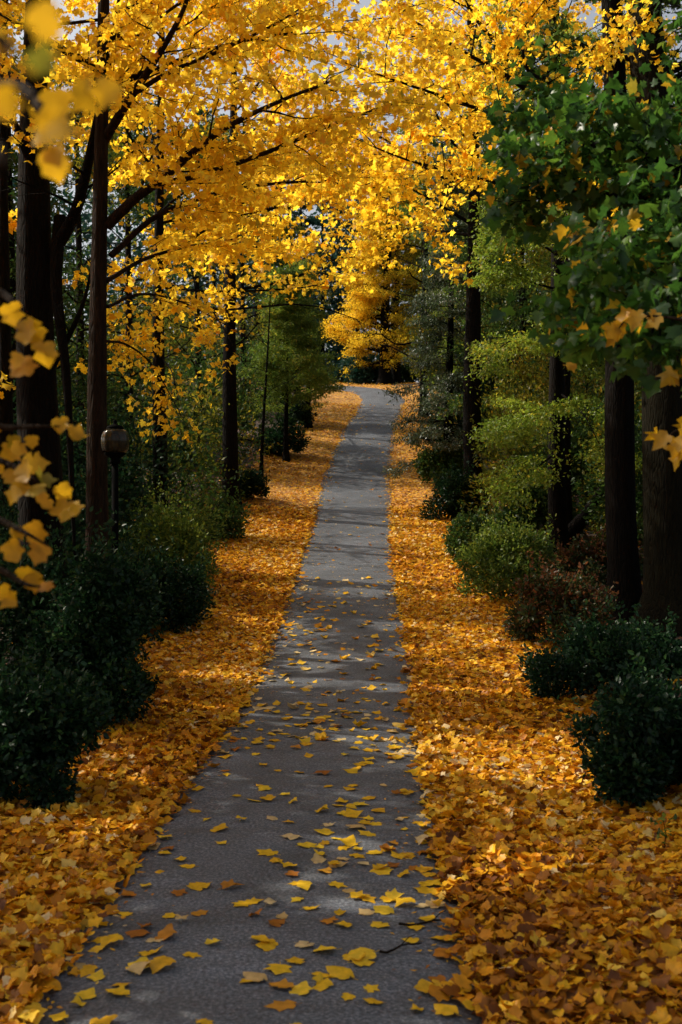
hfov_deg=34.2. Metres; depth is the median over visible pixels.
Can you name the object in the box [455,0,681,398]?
maple tree
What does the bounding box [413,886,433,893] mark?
fallen leaf
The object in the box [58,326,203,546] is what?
shrub
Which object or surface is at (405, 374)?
bush
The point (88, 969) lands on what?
fallen leaf
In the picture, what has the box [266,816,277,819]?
fallen leaf
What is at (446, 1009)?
fallen leaf
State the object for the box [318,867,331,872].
fallen leaf
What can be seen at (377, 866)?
fallen leaf
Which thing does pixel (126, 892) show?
fallen leaf
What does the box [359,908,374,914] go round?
fallen leaf
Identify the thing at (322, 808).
fallen leaf
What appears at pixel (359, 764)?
fallen leaf
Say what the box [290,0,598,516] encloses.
maple tree
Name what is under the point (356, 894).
fallen leaf
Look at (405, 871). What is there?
fallen leaf
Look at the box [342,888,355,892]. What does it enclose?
fallen leaf
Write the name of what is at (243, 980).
fallen leaf
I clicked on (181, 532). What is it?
bush
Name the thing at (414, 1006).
fallen leaf
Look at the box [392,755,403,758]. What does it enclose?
fallen leaf
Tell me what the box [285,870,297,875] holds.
fallen leaf
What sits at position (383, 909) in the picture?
fallen leaf
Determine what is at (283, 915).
fallen leaf
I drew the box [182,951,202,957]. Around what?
fallen leaf
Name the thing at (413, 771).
fallen leaf
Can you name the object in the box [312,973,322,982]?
fallen leaf
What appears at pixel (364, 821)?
fallen leaf
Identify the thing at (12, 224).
maple tree
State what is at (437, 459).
bush
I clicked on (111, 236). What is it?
distant woodland
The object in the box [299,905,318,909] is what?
fallen leaf
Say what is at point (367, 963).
fallen leaf
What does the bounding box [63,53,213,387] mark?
woodland tree
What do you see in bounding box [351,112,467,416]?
tree
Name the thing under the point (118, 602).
bush
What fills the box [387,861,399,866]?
fallen leaf
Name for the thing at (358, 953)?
fallen leaf
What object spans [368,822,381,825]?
fallen leaf
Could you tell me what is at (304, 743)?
fallen leaf
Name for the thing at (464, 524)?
bush
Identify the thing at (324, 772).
fallen leaf
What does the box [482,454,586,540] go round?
bush
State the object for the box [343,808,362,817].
fallen leaf
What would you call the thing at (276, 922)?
fallen leaf
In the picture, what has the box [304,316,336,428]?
bare trunk
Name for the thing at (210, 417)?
shrub
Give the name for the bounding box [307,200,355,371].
conifer
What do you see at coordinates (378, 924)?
fallen leaf
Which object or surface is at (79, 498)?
shrub
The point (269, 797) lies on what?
fallen leaf
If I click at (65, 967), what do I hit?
fallen leaf
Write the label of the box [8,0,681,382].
sky
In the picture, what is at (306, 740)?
fallen leaf
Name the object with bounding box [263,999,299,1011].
fallen leaf
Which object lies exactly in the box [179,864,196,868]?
fallen leaf
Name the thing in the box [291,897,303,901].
fallen leaf
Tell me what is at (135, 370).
shrub
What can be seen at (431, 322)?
conifer
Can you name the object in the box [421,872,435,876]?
fallen leaf
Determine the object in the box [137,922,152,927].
fallen leaf
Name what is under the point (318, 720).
fallen leaf
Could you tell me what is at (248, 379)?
shrub
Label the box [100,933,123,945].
fallen leaf
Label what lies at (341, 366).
bush
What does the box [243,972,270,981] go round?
fallen leaf
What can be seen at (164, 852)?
fallen leaf
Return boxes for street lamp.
[101,420,128,690]
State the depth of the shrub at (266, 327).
56.41 m
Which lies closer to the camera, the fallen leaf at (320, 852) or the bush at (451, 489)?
the fallen leaf at (320, 852)
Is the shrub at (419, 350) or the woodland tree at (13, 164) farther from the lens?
the shrub at (419, 350)
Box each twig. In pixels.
[379,935,421,953]
[399,911,444,925]
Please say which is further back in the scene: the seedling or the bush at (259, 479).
the bush at (259, 479)
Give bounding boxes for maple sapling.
[600,306,681,471]
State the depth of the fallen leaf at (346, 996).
5.66 m
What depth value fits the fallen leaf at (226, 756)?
11.19 m
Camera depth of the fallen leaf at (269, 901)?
6.96 m
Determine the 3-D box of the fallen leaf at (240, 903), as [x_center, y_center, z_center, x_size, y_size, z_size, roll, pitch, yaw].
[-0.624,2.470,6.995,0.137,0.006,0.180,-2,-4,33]
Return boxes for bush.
[0,464,166,619]
[0,490,138,686]
[0,542,171,663]
[0,613,118,811]
[5,597,162,728]
[14,508,162,703]
[109,528,220,633]
[110,464,229,594]
[173,471,254,540]
[239,461,270,499]
[253,409,312,455]
[276,393,316,426]
[328,345,364,383]
[342,349,392,384]
[399,346,419,382]
[411,431,463,483]
[418,451,491,520]
[440,499,507,557]
[450,495,558,601]
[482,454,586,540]
[501,546,618,646]
[517,589,667,700]
[548,523,643,589]
[557,634,681,809]
[621,606,681,678]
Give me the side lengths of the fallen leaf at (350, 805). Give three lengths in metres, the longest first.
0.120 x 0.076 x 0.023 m
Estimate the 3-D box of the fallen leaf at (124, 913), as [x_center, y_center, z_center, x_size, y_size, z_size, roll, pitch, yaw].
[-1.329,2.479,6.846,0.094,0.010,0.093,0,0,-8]
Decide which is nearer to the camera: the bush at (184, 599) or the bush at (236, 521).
the bush at (184, 599)
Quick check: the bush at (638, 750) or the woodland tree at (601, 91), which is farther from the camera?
the woodland tree at (601, 91)
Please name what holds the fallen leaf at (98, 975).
on the path
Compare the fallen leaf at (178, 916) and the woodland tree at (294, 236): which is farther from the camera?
the woodland tree at (294, 236)
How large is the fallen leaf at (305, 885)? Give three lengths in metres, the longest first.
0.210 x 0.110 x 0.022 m
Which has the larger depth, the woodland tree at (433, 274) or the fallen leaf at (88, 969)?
the woodland tree at (433, 274)
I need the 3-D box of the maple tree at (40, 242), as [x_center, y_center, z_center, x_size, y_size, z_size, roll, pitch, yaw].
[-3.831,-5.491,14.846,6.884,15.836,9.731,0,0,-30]
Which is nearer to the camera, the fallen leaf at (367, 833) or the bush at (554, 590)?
the fallen leaf at (367, 833)
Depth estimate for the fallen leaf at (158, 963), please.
6.01 m
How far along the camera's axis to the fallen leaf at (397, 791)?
9.75 m
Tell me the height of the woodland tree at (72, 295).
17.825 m
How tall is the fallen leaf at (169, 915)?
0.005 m
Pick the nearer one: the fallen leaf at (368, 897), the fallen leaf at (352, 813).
the fallen leaf at (368, 897)
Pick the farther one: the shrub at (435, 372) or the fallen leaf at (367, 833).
the shrub at (435, 372)
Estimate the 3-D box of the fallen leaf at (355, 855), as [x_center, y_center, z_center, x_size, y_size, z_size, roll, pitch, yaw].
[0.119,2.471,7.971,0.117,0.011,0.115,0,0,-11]
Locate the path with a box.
[23,385,481,1023]
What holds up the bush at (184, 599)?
on the ground
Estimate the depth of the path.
8.23 m
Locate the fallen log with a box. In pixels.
[568,482,604,542]
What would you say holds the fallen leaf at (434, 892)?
on the path
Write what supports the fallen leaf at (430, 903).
on the path
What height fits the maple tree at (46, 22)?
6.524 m
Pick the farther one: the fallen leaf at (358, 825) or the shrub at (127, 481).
the shrub at (127, 481)
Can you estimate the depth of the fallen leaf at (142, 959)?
6.05 m
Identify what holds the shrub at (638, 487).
on the ground
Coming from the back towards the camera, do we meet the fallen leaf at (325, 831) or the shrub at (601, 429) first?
the shrub at (601, 429)
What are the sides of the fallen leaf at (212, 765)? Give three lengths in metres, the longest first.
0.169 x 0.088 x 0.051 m
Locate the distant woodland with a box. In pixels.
[13,106,548,383]
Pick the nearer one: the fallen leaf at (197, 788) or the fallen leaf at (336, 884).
the fallen leaf at (336, 884)
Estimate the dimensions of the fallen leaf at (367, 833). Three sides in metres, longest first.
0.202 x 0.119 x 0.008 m
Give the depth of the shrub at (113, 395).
36.20 m
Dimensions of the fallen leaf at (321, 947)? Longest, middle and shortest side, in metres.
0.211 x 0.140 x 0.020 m
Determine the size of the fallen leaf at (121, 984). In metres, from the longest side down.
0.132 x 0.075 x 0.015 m
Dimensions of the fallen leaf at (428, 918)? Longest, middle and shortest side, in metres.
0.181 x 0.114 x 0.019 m
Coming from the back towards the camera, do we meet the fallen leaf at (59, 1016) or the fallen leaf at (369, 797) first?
the fallen leaf at (369, 797)
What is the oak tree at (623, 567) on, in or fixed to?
on the ground
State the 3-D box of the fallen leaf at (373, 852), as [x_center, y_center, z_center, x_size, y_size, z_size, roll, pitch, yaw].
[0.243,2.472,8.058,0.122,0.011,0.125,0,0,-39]
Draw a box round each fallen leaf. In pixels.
[48,1011,68,1021]
[61,963,69,970]
[70,995,85,1005]
[73,987,99,998]
[75,962,85,969]
[76,964,97,976]
[86,969,104,981]
[89,1014,117,1023]
[90,937,100,942]
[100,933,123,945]
[105,985,129,996]
[112,983,129,985]
[118,912,132,915]
[119,889,136,896]
[125,929,152,937]
[125,957,150,973]
[126,961,149,974]
[134,946,161,956]
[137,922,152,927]
[144,938,165,941]
[146,955,175,973]
[147,842,160,848]
[155,923,176,940]
[158,851,171,853]
[162,912,175,917]
[170,889,186,895]
[175,914,187,918]
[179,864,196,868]
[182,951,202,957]
[186,882,210,890]
[188,809,201,812]
[189,910,208,915]
[191,786,204,790]
[196,1018,212,1023]
[205,938,221,943]
[207,763,223,766]
[210,823,228,832]
[217,754,231,758]
[217,879,243,889]
[233,901,252,905]
[239,978,258,982]
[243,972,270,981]
[244,897,263,904]
[248,908,261,916]
[250,935,276,945]
[251,740,263,742]
[255,938,278,950]
[256,849,277,855]
[258,785,271,790]
[259,794,275,799]
[263,898,276,905]
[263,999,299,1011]
[264,961,292,974]
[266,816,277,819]
[268,919,284,926]
[268,978,293,988]
[269,857,282,862]
[276,911,287,918]
[278,860,296,866]
[279,833,302,839]
[284,956,304,964]
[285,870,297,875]
[289,981,312,994]
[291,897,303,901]
[295,941,313,947]
[296,881,311,890]
[297,737,313,742]
[297,842,315,847]
[299,742,314,745]
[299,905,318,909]
[304,752,312,757]
[310,853,326,863]
[311,971,330,977]
[312,718,324,723]
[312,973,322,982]
[313,770,331,774]
[313,945,341,951]
[313,978,332,990]
[314,828,334,834]
[314,849,325,854]
[315,804,328,812]
[318,840,329,844]
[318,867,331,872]
[320,822,335,826]
[321,916,338,923]
[325,861,346,867]
[326,966,357,979]
[328,881,346,887]
[334,857,349,860]
[334,908,345,914]
[335,920,352,926]
[336,797,347,802]
[337,835,358,845]
[337,845,349,849]
[341,993,355,1000]
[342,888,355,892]
[342,952,349,960]
[343,786,359,789]
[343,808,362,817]
[344,768,359,772]
[346,803,356,808]
[346,824,365,828]
[347,947,378,961]
[347,960,372,965]
[349,853,364,857]
[350,890,365,897]
[353,763,365,765]
[353,801,367,804]
[357,861,368,864]
[358,796,375,799]
[358,820,370,824]
[358,830,375,836]
[358,894,376,903]
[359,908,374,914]
[361,815,374,820]
[363,984,379,991]
[363,998,385,1003]
[366,850,382,854]
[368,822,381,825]
[370,867,392,874]
[370,921,388,927]
[371,808,384,811]
[372,863,387,868]
[373,905,396,914]
[378,896,401,901]
[379,843,395,850]
[385,888,403,899]
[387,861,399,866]
[391,789,400,793]
[391,850,404,859]
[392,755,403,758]
[394,897,415,907]
[397,869,409,876]
[399,852,414,858]
[400,790,415,794]
[402,937,418,942]
[405,865,417,870]
[406,762,419,766]
[406,767,420,775]
[407,922,424,930]
[411,1003,423,1010]
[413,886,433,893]
[413,903,428,907]
[414,979,442,992]
[415,834,429,844]
[415,864,432,872]
[418,879,440,885]
[419,915,434,920]
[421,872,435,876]
[425,898,444,907]
[430,887,442,894]
[431,935,457,939]
[433,948,452,957]
[434,1004,461,1015]
[452,933,463,938]
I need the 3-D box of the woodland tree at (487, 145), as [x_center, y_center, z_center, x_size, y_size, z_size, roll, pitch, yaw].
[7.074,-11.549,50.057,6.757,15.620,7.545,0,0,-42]
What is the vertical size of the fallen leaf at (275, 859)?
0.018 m
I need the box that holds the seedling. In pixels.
[650,812,676,848]
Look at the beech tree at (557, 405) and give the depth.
23.26 m
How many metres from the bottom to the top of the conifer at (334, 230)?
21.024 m
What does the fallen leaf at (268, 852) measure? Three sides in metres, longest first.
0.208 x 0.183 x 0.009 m
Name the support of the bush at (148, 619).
on the ground
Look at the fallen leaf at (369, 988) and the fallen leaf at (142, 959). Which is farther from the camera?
the fallen leaf at (142, 959)
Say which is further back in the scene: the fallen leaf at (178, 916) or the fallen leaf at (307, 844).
the fallen leaf at (307, 844)
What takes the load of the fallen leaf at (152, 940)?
on the path
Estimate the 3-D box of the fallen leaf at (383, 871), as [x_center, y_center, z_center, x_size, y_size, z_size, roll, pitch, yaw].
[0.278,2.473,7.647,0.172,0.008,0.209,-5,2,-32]
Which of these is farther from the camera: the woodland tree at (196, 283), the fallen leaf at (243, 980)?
the woodland tree at (196, 283)
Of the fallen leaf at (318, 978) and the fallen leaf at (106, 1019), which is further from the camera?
the fallen leaf at (318, 978)
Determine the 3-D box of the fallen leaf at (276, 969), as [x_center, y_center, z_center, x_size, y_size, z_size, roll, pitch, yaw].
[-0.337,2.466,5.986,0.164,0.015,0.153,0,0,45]
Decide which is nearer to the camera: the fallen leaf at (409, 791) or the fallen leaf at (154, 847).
the fallen leaf at (154, 847)
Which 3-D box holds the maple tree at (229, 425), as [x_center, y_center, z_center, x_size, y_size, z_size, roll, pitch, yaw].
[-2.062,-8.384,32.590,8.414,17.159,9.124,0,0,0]
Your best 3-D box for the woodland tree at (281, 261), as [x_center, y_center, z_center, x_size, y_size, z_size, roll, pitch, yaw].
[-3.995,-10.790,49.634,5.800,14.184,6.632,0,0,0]
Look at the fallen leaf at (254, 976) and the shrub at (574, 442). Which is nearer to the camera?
the fallen leaf at (254, 976)
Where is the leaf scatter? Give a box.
[22,404,474,1023]
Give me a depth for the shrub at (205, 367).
40.46 m
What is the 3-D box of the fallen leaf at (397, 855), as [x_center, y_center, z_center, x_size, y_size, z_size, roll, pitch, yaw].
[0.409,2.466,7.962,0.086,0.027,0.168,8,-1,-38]
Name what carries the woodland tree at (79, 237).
on the ground
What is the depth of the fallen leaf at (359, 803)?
9.38 m
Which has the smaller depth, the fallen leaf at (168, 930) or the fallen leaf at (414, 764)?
the fallen leaf at (168, 930)
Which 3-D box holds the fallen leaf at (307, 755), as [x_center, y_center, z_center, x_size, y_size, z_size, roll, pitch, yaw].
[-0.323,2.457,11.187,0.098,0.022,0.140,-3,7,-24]
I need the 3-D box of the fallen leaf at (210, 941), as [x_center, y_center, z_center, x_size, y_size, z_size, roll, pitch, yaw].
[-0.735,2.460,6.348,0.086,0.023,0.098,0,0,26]
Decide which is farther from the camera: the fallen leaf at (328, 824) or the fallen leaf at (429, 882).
the fallen leaf at (328, 824)
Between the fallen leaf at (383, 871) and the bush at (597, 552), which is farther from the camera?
the bush at (597, 552)
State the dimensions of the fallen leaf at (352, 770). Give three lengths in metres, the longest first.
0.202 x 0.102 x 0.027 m
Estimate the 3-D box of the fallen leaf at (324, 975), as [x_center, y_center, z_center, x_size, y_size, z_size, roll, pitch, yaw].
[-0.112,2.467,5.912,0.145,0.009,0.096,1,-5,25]
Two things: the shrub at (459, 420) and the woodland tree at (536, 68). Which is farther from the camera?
the woodland tree at (536, 68)
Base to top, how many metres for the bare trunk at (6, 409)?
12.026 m
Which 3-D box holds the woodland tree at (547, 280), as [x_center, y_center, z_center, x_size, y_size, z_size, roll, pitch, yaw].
[7.332,-6.252,32.703,6.979,12.459,6.412,0,0,0]
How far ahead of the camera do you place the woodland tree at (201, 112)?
61.66 m
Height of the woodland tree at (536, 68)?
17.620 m
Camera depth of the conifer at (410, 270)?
98.10 m
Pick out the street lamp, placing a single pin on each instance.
(115, 441)
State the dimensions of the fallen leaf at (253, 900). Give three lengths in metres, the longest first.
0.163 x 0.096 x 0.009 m
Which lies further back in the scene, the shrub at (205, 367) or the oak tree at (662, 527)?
the shrub at (205, 367)
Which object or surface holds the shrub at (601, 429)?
on the ground
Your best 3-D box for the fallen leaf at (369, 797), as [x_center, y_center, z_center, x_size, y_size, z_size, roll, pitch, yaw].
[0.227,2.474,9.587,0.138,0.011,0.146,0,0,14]
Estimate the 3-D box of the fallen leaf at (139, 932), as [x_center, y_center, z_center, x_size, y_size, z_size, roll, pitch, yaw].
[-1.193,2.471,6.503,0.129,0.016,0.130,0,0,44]
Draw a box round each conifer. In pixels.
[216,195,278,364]
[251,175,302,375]
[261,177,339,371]
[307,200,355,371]
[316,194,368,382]
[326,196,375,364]
[376,146,502,478]
[391,191,428,381]
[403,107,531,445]
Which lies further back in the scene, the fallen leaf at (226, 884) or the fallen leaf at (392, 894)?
the fallen leaf at (226, 884)
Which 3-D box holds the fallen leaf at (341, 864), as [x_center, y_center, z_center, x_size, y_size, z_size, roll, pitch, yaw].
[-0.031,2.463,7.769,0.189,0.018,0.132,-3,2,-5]
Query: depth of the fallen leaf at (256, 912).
6.79 m
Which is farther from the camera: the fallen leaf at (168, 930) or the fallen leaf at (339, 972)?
the fallen leaf at (168, 930)
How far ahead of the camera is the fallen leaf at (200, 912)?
6.84 m
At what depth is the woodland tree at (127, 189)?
35.94 m
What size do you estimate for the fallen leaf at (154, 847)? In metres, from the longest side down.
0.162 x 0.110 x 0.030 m
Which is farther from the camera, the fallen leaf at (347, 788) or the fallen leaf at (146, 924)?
the fallen leaf at (347, 788)
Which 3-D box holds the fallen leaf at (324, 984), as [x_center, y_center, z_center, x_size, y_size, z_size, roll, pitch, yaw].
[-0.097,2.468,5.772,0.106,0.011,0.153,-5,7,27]
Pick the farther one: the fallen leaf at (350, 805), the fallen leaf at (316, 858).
the fallen leaf at (350, 805)
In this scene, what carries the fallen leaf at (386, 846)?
on the path
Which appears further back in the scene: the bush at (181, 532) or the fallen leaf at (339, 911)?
the bush at (181, 532)
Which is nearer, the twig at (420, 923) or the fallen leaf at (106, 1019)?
the fallen leaf at (106, 1019)
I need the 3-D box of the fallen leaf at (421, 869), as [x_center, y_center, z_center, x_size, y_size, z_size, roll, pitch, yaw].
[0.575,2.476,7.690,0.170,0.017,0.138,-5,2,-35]
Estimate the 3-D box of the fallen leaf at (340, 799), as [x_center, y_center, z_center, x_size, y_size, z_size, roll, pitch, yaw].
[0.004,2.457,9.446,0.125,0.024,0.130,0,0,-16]
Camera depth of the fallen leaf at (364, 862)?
7.80 m
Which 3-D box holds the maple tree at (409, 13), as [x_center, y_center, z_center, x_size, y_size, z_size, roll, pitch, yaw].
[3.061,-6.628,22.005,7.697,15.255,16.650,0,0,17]
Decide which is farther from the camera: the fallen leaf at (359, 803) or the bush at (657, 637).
the bush at (657, 637)
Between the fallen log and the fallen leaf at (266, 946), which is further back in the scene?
the fallen log
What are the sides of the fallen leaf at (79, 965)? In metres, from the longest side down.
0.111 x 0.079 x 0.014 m
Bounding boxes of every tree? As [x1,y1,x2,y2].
[0,0,122,608]
[0,0,372,686]
[0,0,458,572]
[0,12,124,354]
[0,209,16,398]
[8,0,393,522]
[8,53,139,529]
[12,62,196,497]
[53,99,245,479]
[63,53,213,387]
[114,116,281,463]
[141,104,260,390]
[148,0,405,515]
[202,113,315,425]
[236,262,354,461]
[237,175,359,397]
[238,0,680,546]
[266,259,343,423]
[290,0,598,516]
[320,160,433,384]
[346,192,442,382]
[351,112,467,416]
[397,141,512,375]
[408,90,548,396]
[416,0,680,563]
[436,80,598,461]
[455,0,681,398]
[464,0,681,633]
[481,128,637,504]
[487,0,681,625]
[495,19,595,372]
[522,50,681,487]
[538,10,681,383]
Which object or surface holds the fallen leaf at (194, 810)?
on the path
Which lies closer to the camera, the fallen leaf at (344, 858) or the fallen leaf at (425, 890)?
the fallen leaf at (425, 890)
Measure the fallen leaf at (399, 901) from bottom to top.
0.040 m
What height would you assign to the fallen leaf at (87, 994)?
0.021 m
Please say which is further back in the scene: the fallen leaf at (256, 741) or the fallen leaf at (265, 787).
the fallen leaf at (256, 741)
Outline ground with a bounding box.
[0,379,681,1023]
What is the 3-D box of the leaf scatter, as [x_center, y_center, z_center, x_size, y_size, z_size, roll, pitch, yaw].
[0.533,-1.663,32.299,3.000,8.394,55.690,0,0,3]
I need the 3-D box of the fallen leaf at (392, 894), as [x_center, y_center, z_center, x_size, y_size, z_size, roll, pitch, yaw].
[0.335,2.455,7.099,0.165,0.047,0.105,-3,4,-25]
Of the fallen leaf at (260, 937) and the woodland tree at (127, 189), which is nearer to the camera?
the fallen leaf at (260, 937)
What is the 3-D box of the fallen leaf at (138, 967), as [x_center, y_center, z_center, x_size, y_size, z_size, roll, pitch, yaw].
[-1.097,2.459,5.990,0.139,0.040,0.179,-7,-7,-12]
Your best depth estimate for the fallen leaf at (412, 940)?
6.42 m
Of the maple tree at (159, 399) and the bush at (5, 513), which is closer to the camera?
the bush at (5, 513)
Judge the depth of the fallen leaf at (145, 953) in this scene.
6.21 m
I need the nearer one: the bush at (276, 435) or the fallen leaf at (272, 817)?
the fallen leaf at (272, 817)
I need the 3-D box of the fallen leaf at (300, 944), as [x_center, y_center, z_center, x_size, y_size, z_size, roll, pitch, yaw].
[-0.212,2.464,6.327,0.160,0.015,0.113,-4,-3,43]
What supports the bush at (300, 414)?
on the ground
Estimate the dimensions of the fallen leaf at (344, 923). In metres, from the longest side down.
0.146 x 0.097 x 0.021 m
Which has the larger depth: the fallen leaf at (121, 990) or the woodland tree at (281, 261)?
the woodland tree at (281, 261)
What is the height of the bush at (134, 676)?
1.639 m
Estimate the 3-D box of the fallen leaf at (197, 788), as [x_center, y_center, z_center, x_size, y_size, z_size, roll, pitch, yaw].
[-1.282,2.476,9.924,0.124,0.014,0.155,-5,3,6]
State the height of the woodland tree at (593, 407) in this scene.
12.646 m
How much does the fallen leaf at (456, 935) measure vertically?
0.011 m
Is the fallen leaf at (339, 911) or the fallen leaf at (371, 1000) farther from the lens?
the fallen leaf at (339, 911)
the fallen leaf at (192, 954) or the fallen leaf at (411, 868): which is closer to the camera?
the fallen leaf at (192, 954)
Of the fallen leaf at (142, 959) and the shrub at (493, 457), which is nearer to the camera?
the fallen leaf at (142, 959)
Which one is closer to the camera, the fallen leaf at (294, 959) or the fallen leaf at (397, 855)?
the fallen leaf at (294, 959)
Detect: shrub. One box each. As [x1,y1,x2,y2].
[11,327,162,548]
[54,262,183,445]
[56,260,214,442]
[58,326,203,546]
[59,367,239,531]
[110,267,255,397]
[121,349,264,505]
[134,313,282,466]
[182,297,305,440]
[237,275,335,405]
[406,272,533,390]
[409,309,460,381]
[419,306,548,473]
[462,325,603,514]
[492,356,640,526]
[566,383,643,538]
[579,373,643,544]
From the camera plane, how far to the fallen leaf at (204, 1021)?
5.37 m
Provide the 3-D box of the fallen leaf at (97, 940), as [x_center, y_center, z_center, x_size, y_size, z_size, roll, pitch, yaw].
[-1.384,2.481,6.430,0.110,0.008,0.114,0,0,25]
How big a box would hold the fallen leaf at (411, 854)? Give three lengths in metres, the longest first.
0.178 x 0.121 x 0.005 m
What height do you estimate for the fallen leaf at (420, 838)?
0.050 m
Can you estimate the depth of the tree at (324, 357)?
51.80 m
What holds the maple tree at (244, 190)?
on the ground
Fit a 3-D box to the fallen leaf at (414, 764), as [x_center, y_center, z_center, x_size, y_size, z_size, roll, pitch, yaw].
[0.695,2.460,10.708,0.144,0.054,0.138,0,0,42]
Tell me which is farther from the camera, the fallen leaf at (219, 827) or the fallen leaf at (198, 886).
the fallen leaf at (219, 827)
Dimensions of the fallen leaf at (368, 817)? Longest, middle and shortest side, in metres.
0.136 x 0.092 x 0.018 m
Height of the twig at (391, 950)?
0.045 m
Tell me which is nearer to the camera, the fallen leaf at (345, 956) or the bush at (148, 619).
the fallen leaf at (345, 956)
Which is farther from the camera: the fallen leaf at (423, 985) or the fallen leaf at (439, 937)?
the fallen leaf at (439, 937)
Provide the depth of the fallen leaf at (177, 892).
7.20 m
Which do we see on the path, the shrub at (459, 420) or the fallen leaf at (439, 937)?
the fallen leaf at (439, 937)
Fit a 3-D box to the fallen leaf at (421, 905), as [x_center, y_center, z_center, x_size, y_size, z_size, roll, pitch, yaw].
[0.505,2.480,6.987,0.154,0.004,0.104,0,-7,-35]
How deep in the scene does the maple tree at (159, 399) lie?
24.29 m
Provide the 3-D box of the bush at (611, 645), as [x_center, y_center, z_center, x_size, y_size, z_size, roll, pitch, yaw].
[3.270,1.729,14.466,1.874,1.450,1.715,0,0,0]
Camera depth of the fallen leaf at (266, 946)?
6.30 m
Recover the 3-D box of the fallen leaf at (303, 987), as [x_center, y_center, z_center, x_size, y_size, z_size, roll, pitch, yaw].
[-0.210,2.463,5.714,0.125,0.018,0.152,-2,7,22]
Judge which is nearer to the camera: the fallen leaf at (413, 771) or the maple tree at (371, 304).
the fallen leaf at (413, 771)
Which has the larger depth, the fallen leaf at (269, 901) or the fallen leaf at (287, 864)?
the fallen leaf at (287, 864)
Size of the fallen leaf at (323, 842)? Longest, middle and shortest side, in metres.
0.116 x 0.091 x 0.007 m
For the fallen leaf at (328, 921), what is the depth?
6.70 m
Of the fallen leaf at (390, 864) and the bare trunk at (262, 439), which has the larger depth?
the bare trunk at (262, 439)
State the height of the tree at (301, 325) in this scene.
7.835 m
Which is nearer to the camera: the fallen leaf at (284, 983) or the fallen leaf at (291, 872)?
the fallen leaf at (284, 983)
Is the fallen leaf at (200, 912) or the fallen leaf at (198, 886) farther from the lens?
the fallen leaf at (198, 886)
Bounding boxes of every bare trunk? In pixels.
[0,0,71,621]
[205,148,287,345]
[238,282,305,476]
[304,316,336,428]
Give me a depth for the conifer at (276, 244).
95.89 m
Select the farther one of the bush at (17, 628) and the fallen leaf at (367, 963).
the bush at (17, 628)
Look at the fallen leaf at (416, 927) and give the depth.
6.61 m
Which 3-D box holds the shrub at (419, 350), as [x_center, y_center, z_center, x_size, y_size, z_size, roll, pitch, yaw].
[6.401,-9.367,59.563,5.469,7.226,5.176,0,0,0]
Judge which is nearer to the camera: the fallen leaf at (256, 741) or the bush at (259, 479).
the fallen leaf at (256, 741)
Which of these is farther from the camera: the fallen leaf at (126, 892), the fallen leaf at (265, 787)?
the fallen leaf at (265, 787)
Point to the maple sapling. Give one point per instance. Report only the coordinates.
(614, 331)
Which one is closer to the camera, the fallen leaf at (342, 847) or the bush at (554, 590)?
the fallen leaf at (342, 847)
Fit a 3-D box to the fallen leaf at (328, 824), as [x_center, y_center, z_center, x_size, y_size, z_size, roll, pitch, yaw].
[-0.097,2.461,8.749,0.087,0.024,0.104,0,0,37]
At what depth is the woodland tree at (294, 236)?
58.00 m
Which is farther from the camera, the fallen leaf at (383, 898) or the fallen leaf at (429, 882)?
the fallen leaf at (429, 882)
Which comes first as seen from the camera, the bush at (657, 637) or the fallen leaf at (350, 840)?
the fallen leaf at (350, 840)
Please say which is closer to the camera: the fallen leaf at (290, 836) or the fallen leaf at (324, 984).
the fallen leaf at (324, 984)
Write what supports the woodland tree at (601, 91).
on the ground
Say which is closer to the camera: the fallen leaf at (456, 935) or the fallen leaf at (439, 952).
the fallen leaf at (439, 952)
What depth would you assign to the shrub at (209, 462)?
29.02 m
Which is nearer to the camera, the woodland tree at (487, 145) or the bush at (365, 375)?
the woodland tree at (487, 145)
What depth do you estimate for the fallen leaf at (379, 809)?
9.16 m
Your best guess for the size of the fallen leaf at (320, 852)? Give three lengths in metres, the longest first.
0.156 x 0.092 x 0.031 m
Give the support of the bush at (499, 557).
on the ground
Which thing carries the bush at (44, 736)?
on the ground

